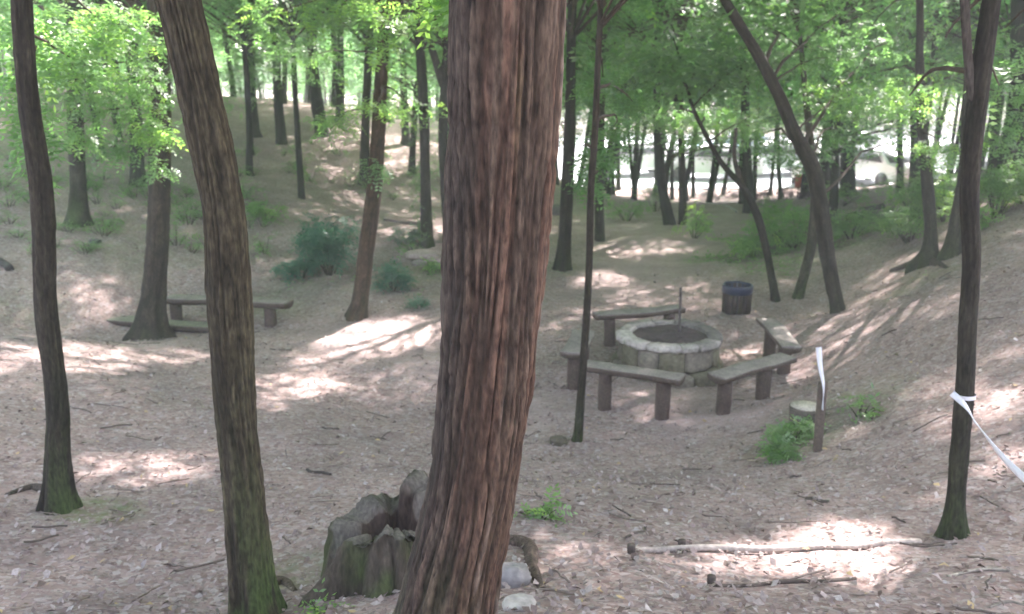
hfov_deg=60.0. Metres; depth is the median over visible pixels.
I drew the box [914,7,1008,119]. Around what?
woodland tree
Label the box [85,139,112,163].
seedling
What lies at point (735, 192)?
shrub
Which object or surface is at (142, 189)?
seedling
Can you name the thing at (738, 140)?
parked car
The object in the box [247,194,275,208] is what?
seedling
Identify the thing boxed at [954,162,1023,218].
shrub
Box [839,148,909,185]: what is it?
parked car
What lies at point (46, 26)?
woodland tree
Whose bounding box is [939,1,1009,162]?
woodland tree
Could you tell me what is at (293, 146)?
seedling
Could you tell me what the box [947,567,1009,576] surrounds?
fallen stick
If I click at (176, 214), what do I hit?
seedling
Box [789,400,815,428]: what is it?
tree stump
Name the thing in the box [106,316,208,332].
log bench
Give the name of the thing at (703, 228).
shrub
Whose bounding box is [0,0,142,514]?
locust tree
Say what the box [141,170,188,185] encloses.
seedling
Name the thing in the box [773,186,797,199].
shrub
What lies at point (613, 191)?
woodland tree
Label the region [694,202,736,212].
fallen branch
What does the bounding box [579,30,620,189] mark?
woodland tree
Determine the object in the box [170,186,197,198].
seedling
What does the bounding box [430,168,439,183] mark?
seedling
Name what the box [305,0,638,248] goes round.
woodland tree
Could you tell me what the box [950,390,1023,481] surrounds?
barrier tape
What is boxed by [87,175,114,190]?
seedling
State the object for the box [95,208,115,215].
seedling
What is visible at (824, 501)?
fallen stick
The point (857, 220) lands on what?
shrub
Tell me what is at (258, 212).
shrub
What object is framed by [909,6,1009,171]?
woodland tree
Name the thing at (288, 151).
seedling
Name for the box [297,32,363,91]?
woodland tree
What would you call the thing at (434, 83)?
woodland tree
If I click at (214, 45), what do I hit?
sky
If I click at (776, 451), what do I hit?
fern
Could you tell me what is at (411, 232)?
shrub
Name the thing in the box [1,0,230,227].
woodland tree
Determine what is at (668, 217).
woodland tree
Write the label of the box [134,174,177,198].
seedling
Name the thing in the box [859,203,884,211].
fallen log
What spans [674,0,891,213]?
woodland tree
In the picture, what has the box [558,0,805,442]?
locust sapling
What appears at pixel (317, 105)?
woodland tree
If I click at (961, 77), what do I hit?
woodland tree
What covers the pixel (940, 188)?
shrub
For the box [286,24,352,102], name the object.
woodland tree
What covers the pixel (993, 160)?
woodland tree
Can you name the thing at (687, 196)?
woodland tree
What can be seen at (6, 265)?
rock
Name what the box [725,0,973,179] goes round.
woodland tree
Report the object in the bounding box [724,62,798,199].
woodland tree
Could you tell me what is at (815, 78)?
woodland tree
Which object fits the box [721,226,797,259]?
shrub
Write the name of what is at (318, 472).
fallen stick
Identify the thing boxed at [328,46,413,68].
woodland tree
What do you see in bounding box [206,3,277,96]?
woodland tree
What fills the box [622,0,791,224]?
woodland tree
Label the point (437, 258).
rock
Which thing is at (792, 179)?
parked car
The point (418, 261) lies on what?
rock
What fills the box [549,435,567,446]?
rock
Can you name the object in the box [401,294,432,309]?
shrub
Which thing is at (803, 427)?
fern
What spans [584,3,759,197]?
woodland tree
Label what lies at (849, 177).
woodland tree
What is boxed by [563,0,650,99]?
woodland tree
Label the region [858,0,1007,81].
woodland tree
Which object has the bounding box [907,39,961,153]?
woodland tree
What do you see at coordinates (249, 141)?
woodland tree
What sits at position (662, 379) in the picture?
log bench
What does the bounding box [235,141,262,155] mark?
seedling
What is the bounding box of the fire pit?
[611,288,723,387]
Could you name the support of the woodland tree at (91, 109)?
on the ground
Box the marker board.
[795,175,801,196]
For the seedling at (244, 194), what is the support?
on the ground
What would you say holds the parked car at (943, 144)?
on the car park
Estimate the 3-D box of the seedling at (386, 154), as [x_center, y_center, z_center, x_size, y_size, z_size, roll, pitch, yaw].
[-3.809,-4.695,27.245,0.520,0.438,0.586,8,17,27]
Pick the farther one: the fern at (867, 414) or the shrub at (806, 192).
the shrub at (806, 192)
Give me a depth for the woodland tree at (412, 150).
25.61 m
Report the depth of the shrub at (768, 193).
30.44 m
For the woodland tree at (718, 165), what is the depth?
30.76 m
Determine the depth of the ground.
9.41 m
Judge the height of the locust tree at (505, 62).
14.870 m
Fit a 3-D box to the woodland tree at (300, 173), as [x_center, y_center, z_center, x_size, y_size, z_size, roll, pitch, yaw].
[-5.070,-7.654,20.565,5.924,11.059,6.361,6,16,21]
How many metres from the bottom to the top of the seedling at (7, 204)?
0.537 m
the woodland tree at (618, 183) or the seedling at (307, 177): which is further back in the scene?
the woodland tree at (618, 183)
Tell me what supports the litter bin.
on the ground
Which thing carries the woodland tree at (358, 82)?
on the ground
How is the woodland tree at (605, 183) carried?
on the ground
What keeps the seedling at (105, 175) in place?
on the ground
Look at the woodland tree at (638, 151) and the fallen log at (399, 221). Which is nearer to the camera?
the fallen log at (399, 221)
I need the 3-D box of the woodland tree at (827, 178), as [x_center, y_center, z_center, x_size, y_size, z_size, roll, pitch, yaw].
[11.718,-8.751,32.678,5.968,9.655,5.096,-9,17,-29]
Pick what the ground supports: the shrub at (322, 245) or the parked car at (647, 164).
the shrub at (322, 245)
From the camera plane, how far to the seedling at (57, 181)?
18.89 m
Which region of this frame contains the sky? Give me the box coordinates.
[10,45,946,90]
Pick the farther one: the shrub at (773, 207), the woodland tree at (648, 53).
the woodland tree at (648, 53)
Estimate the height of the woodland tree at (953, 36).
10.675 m
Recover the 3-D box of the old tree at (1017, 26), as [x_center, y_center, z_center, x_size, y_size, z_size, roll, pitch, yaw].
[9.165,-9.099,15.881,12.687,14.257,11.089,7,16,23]
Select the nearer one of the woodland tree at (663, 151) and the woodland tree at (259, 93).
the woodland tree at (663, 151)
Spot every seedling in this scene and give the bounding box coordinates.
[0,174,23,190]
[0,183,29,206]
[0,209,22,224]
[1,219,31,237]
[5,160,26,174]
[9,184,29,202]
[19,234,31,253]
[52,171,66,182]
[56,221,82,232]
[64,166,99,192]
[67,160,95,181]
[67,176,105,190]
[70,240,94,253]
[71,235,112,251]
[82,220,123,236]
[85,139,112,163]
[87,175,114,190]
[87,186,105,205]
[91,165,123,180]
[91,212,123,227]
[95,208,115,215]
[98,195,129,208]
[112,176,147,201]
[127,181,146,192]
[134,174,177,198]
[134,179,179,198]
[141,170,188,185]
[169,214,203,245]
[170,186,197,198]
[170,198,200,222]
[171,195,199,210]
[171,202,202,224]
[175,185,197,195]
[177,238,203,253]
[183,202,202,219]
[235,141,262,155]
[239,175,268,194]
[241,182,260,200]
[245,209,258,228]
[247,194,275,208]
[248,213,282,227]
[249,231,281,259]
[275,143,293,155]
[279,140,310,151]
[282,152,315,174]
[291,165,326,184]
[325,140,351,157]
[339,170,365,186]
[345,132,360,143]
[382,188,404,200]
[384,148,394,159]
[393,232,433,259]
[401,165,419,181]
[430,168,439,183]
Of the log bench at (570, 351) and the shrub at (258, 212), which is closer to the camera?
the log bench at (570, 351)
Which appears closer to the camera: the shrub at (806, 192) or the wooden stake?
the wooden stake
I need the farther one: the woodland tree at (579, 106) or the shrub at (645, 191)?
the shrub at (645, 191)
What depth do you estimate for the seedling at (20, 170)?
19.46 m
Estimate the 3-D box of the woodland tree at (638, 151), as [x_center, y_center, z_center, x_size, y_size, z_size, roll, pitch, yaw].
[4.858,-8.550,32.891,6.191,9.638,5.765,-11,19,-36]
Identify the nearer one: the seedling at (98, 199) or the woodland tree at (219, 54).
the seedling at (98, 199)
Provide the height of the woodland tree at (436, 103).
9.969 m
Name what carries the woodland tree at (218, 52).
on the ground
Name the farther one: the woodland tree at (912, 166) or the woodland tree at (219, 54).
the woodland tree at (219, 54)
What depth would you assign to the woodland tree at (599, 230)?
18.14 m
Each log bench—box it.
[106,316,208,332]
[166,294,293,326]
[559,329,595,389]
[587,360,685,420]
[592,304,685,346]
[707,352,796,415]
[756,318,802,374]
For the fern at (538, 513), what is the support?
on the ground
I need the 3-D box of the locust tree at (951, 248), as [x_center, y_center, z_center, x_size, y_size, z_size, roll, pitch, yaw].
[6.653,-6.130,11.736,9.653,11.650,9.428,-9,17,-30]
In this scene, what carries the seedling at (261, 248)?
on the ground
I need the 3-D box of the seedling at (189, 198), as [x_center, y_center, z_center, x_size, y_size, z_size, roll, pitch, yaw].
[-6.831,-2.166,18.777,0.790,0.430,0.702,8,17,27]
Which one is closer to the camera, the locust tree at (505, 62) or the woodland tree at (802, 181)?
the locust tree at (505, 62)
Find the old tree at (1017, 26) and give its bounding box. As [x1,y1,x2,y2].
[997,0,1023,183]
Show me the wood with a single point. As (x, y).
(328, 93)
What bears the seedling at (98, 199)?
on the ground
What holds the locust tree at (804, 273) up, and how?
on the ground
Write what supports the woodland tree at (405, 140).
on the ground
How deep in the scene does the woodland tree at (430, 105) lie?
46.58 m
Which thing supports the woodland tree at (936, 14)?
on the ground
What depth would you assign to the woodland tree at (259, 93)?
53.44 m
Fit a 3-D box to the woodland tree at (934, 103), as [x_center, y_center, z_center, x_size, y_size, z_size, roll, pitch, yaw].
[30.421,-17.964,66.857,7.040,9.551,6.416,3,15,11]
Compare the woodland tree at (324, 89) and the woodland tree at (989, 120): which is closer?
the woodland tree at (989, 120)
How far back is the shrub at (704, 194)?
34.06 m
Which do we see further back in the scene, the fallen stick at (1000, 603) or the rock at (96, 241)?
the rock at (96, 241)
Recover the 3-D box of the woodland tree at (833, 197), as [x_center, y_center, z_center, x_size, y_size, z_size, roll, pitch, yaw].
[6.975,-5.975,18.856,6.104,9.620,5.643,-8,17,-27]
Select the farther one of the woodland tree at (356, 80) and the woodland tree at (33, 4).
the woodland tree at (356, 80)
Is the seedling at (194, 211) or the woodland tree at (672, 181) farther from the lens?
the woodland tree at (672, 181)
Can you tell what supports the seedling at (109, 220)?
on the ground
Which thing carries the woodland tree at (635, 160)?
on the ground
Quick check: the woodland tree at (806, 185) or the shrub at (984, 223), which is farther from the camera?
the woodland tree at (806, 185)
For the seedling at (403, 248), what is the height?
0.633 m
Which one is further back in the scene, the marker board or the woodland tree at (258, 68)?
the woodland tree at (258, 68)
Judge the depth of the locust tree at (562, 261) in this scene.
16.63 m
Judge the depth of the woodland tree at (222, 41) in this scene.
37.59 m
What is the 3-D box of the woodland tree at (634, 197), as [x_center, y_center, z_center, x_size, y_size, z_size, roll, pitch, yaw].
[3.586,-6.941,29.527,4.576,7.377,5.187,6,16,21]
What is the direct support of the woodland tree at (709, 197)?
on the ground
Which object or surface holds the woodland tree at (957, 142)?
on the ground
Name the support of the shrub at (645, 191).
on the ground
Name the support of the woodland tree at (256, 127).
on the ground
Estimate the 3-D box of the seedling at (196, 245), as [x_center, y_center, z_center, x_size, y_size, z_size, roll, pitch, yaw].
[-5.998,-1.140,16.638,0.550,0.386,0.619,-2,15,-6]
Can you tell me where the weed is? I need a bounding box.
[293,578,352,613]
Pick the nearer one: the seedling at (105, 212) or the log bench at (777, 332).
the log bench at (777, 332)
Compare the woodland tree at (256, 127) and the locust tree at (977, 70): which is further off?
the woodland tree at (256, 127)
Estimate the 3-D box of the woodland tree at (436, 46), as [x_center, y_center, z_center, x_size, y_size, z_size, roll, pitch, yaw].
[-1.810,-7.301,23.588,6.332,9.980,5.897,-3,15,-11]
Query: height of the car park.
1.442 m
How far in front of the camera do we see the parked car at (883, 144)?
44.63 m
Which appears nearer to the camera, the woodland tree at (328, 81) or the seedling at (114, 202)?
the seedling at (114, 202)
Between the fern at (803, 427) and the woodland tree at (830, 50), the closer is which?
the fern at (803, 427)
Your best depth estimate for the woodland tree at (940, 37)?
27.24 m
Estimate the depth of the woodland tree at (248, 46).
23.68 m
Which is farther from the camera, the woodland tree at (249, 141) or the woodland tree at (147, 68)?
the woodland tree at (147, 68)
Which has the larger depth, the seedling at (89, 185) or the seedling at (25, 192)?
the seedling at (89, 185)
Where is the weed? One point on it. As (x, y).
(315, 608)
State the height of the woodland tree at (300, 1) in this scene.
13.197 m
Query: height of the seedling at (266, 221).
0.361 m
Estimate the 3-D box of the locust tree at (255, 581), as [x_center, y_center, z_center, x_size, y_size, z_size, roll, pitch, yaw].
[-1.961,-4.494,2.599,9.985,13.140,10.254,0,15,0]
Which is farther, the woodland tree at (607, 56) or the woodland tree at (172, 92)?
the woodland tree at (172, 92)
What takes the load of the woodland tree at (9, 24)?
on the ground
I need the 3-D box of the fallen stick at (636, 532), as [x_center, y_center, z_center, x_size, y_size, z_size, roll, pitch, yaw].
[0.745,1.361,5.322,0.053,0.101,0.371,9,17,30]
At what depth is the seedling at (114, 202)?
18.11 m
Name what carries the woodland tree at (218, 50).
on the ground
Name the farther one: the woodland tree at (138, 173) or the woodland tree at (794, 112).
the woodland tree at (794, 112)
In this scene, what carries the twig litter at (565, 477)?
on the ground
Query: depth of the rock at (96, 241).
16.08 m
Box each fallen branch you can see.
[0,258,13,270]
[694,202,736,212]
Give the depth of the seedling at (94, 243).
15.71 m
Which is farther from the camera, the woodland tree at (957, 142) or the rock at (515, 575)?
the woodland tree at (957, 142)
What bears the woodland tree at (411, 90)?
on the ground
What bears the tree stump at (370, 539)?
on the ground
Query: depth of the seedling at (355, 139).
27.74 m
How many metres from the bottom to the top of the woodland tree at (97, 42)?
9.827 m
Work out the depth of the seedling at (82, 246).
15.58 m
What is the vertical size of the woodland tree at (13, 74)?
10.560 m
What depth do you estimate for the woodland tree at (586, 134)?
31.54 m
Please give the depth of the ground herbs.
17.45 m
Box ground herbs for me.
[56,189,983,454]
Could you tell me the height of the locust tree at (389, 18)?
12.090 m
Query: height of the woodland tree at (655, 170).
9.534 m
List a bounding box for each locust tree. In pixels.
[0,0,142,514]
[0,0,234,341]
[155,0,297,613]
[227,0,447,321]
[378,0,565,613]
[552,0,634,271]
[582,26,800,301]
[684,0,901,298]
[703,0,960,313]
[813,0,995,274]
[909,0,1023,539]
[936,0,1023,260]
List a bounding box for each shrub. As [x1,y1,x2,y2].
[244,201,290,221]
[269,253,324,285]
[288,210,361,278]
[370,256,416,293]
[384,221,434,247]
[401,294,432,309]
[604,200,653,221]
[629,185,657,198]
[632,180,675,210]
[671,200,717,240]
[690,190,728,199]
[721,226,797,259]
[724,187,738,198]
[737,198,835,248]
[755,188,777,200]
[757,196,806,224]
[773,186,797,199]
[789,187,809,199]
[803,181,879,205]
[830,206,885,240]
[870,167,955,221]
[874,203,940,243]
[890,152,958,221]
[937,197,1009,230]
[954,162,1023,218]
[996,143,1023,203]
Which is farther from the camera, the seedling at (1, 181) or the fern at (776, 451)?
the seedling at (1, 181)
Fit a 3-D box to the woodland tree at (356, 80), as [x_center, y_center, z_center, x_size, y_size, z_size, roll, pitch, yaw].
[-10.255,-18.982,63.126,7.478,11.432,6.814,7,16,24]
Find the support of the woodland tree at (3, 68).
on the ground
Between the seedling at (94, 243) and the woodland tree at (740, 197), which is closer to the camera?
the seedling at (94, 243)
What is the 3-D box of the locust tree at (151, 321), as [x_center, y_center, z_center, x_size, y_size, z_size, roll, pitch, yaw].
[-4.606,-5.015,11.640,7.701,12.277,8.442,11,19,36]
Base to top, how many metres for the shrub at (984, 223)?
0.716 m
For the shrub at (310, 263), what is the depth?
16.13 m
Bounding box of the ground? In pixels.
[0,86,1023,613]
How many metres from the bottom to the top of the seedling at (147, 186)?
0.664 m
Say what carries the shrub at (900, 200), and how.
on the ground
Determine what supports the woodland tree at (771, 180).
on the ground
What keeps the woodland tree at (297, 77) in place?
on the ground
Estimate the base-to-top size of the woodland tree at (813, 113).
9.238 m
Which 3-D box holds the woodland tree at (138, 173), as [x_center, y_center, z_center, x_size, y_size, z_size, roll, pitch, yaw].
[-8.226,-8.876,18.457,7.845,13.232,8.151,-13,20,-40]
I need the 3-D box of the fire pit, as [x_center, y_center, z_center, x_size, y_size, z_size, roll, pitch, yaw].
[2.031,0.353,11.494,1.447,1.200,1.542,0,15,0]
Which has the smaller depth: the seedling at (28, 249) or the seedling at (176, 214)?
the seedling at (28, 249)
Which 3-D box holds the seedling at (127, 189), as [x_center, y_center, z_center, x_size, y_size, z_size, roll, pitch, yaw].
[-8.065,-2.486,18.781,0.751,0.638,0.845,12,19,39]
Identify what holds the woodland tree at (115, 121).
on the ground
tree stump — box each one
[298,469,427,607]
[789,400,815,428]
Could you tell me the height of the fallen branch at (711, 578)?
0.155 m
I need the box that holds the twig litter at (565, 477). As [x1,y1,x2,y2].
[5,217,1023,613]
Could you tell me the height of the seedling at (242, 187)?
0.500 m
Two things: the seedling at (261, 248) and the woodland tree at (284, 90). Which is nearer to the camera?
the seedling at (261, 248)
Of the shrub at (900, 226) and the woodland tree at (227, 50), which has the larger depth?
the woodland tree at (227, 50)
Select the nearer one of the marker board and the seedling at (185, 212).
the seedling at (185, 212)
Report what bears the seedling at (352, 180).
on the ground
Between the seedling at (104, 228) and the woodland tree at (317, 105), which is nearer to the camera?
the seedling at (104, 228)
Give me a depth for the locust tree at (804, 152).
12.99 m
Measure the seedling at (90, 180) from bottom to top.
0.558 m
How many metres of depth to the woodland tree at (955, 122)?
33.83 m
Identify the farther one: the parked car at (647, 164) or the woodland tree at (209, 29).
the parked car at (647, 164)
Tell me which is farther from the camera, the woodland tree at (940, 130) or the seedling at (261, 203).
the woodland tree at (940, 130)
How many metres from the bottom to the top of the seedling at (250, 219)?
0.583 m
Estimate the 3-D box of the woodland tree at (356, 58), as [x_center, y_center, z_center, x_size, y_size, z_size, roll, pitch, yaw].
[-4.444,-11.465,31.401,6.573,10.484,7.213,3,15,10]
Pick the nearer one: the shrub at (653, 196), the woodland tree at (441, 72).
the woodland tree at (441, 72)
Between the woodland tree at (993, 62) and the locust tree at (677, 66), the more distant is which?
the woodland tree at (993, 62)
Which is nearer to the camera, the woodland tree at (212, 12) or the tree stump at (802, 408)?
the tree stump at (802, 408)
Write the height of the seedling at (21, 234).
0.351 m
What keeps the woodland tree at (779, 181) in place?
on the ground
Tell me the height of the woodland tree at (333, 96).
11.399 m
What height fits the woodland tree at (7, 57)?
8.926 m
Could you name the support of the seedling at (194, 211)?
on the ground
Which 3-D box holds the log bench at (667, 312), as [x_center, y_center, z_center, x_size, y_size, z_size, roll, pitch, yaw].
[1.802,0.355,12.593,1.343,0.664,0.286,-5,16,-18]
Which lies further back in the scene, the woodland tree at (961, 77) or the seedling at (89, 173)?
the woodland tree at (961, 77)
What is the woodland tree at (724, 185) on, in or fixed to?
on the ground
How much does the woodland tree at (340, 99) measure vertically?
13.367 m
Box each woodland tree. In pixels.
[0,0,53,85]
[0,14,38,85]
[0,15,14,80]
[0,34,37,80]
[1,0,61,15]
[1,0,147,90]
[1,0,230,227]
[6,0,217,124]
[8,1,106,157]
[41,0,147,97]
[42,0,123,142]
[80,0,147,186]
[88,0,236,66]
[96,1,306,137]
[110,0,362,154]
[121,43,219,91]
[144,35,241,65]
[170,65,173,93]
[202,0,374,198]
[202,1,351,103]
[203,0,331,175]
[203,5,271,70]
[204,2,327,144]
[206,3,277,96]
[208,10,260,52]
[210,3,240,76]
[216,38,298,97]
[217,33,290,92]
[232,14,327,49]
[244,1,412,186]
[255,4,337,137]
[263,27,330,103]
[270,10,360,68]
[270,58,320,95]
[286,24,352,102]
[289,30,361,104]
[291,31,361,104]
[295,0,434,89]
[296,36,372,81]
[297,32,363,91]
[299,10,356,121]
[303,17,336,107]
[304,0,628,222]
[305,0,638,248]
[317,1,441,176]
[317,22,429,122]
[327,35,391,94]
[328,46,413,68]
[341,1,448,138]
[344,37,376,106]
[346,26,413,145]
[351,22,435,119]
[375,54,438,120]
[391,49,439,115]
[407,59,439,96]
[555,18,624,184]
[558,12,634,152]
[562,0,796,189]
[562,14,667,185]
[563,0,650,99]
[563,45,607,190]
[564,0,801,241]
[564,4,688,199]
[564,35,641,195]
[576,3,644,186]
[578,1,713,195]
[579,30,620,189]
[580,0,766,224]
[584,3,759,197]
[584,16,689,198]
[606,81,710,192]
[607,2,724,165]
[617,7,766,191]
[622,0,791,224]
[624,19,731,200]
[631,6,801,202]
[637,92,670,190]
[651,10,723,199]
[662,0,817,203]
[670,80,791,200]
[670,88,714,199]
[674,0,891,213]
[681,0,1000,228]
[687,18,720,196]
[691,88,781,194]
[722,1,924,195]
[722,9,865,199]
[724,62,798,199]
[724,90,802,191]
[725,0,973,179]
[735,1,898,198]
[739,42,828,196]
[739,68,876,132]
[754,0,912,146]
[763,29,893,171]
[787,0,952,196]
[791,84,829,188]
[793,0,962,194]
[799,14,911,164]
[806,0,1010,200]
[811,0,1010,190]
[856,0,1007,90]
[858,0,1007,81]
[874,1,961,60]
[883,5,1008,177]
[903,86,955,126]
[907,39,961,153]
[909,2,1009,175]
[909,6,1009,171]
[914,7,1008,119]
[925,5,1008,172]
[927,0,1010,179]
[927,5,1007,114]
[931,58,962,160]
[936,76,962,165]
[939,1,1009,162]
[971,16,1005,44]
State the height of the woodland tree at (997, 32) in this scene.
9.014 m
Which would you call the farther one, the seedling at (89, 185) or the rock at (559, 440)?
the seedling at (89, 185)
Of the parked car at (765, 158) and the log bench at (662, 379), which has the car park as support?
the parked car at (765, 158)
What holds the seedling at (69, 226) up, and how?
on the ground
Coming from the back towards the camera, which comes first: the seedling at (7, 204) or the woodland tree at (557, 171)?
the woodland tree at (557, 171)
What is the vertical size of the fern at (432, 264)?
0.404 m
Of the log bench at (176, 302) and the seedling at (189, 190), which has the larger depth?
the seedling at (189, 190)
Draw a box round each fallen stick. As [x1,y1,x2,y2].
[306,468,331,475]
[625,526,646,538]
[806,497,829,502]
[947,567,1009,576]
[960,556,998,560]
[988,600,1023,607]
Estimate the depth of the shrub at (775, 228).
17.85 m
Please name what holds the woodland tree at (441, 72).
on the ground
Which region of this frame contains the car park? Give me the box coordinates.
[558,134,988,188]
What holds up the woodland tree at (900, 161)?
on the ground
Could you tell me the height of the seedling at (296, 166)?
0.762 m
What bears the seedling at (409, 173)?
on the ground
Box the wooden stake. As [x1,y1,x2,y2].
[812,347,827,451]
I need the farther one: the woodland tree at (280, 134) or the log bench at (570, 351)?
the woodland tree at (280, 134)
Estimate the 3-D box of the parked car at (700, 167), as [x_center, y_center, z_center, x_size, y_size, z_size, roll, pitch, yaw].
[8.568,-6.229,38.191,4.270,1.450,1.760,1,15,6]
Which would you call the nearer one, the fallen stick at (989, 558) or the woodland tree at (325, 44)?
the fallen stick at (989, 558)
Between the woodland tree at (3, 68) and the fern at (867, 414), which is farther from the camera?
the woodland tree at (3, 68)
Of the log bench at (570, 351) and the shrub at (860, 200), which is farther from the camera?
the shrub at (860, 200)
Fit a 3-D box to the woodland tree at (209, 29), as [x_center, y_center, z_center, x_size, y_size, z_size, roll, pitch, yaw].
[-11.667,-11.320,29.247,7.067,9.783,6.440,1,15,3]
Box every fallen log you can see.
[383,218,418,224]
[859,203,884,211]
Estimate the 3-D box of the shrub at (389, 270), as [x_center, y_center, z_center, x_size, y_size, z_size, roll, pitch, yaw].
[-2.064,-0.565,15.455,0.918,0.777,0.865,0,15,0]
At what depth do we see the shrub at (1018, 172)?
14.54 m
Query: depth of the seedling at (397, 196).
23.85 m
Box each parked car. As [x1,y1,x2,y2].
[580,141,669,176]
[665,144,764,180]
[695,134,768,148]
[751,140,795,170]
[791,144,820,183]
[815,132,895,148]
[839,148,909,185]
[930,141,988,170]
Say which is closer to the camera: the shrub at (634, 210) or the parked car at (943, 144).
the shrub at (634, 210)
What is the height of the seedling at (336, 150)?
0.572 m
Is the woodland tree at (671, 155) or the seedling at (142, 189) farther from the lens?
the woodland tree at (671, 155)
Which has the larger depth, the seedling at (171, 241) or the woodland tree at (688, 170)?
the woodland tree at (688, 170)
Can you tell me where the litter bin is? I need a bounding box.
[721,281,753,314]
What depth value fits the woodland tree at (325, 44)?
35.52 m
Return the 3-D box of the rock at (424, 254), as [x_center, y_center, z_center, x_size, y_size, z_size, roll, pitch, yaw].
[-1.769,-1.038,17.734,0.713,0.190,0.424,0,15,0]
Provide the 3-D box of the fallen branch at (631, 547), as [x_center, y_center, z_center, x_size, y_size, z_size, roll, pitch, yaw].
[1.507,1.358,5.136,1.827,0.265,0.213,-3,15,-12]
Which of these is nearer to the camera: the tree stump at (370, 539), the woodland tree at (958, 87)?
the tree stump at (370, 539)
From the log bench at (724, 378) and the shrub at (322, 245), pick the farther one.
the shrub at (322, 245)
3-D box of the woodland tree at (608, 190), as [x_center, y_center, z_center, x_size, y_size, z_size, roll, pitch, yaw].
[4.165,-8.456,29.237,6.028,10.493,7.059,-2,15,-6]
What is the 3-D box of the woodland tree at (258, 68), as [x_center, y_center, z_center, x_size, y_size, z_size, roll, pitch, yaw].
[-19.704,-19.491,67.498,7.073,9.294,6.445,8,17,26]
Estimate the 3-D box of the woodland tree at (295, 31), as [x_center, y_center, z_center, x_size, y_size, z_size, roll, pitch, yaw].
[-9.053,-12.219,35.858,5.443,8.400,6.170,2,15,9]
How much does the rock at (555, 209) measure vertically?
0.431 m
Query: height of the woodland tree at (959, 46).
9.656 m
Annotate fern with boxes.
[414,257,439,274]
[513,483,577,527]
[754,430,805,465]
[759,414,831,445]
[836,392,885,421]
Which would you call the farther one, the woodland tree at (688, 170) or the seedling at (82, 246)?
the woodland tree at (688, 170)
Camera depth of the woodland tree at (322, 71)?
61.37 m
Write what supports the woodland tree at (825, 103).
on the ground
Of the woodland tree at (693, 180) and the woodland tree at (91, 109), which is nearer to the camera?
the woodland tree at (91, 109)
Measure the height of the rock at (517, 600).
0.063 m
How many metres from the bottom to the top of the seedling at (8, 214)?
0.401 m
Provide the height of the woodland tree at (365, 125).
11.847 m
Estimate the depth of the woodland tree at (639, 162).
32.69 m
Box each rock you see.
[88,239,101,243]
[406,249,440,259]
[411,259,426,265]
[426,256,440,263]
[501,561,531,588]
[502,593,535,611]
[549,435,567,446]
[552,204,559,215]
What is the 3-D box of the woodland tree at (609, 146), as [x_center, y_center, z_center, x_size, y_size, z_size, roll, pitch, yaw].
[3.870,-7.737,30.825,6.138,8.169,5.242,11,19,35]
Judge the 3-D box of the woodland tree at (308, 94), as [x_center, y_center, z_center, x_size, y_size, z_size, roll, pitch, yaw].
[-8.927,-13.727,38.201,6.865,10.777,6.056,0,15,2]
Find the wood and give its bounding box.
[4,29,987,124]
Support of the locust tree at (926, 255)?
on the ground
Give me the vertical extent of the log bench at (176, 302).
0.585 m

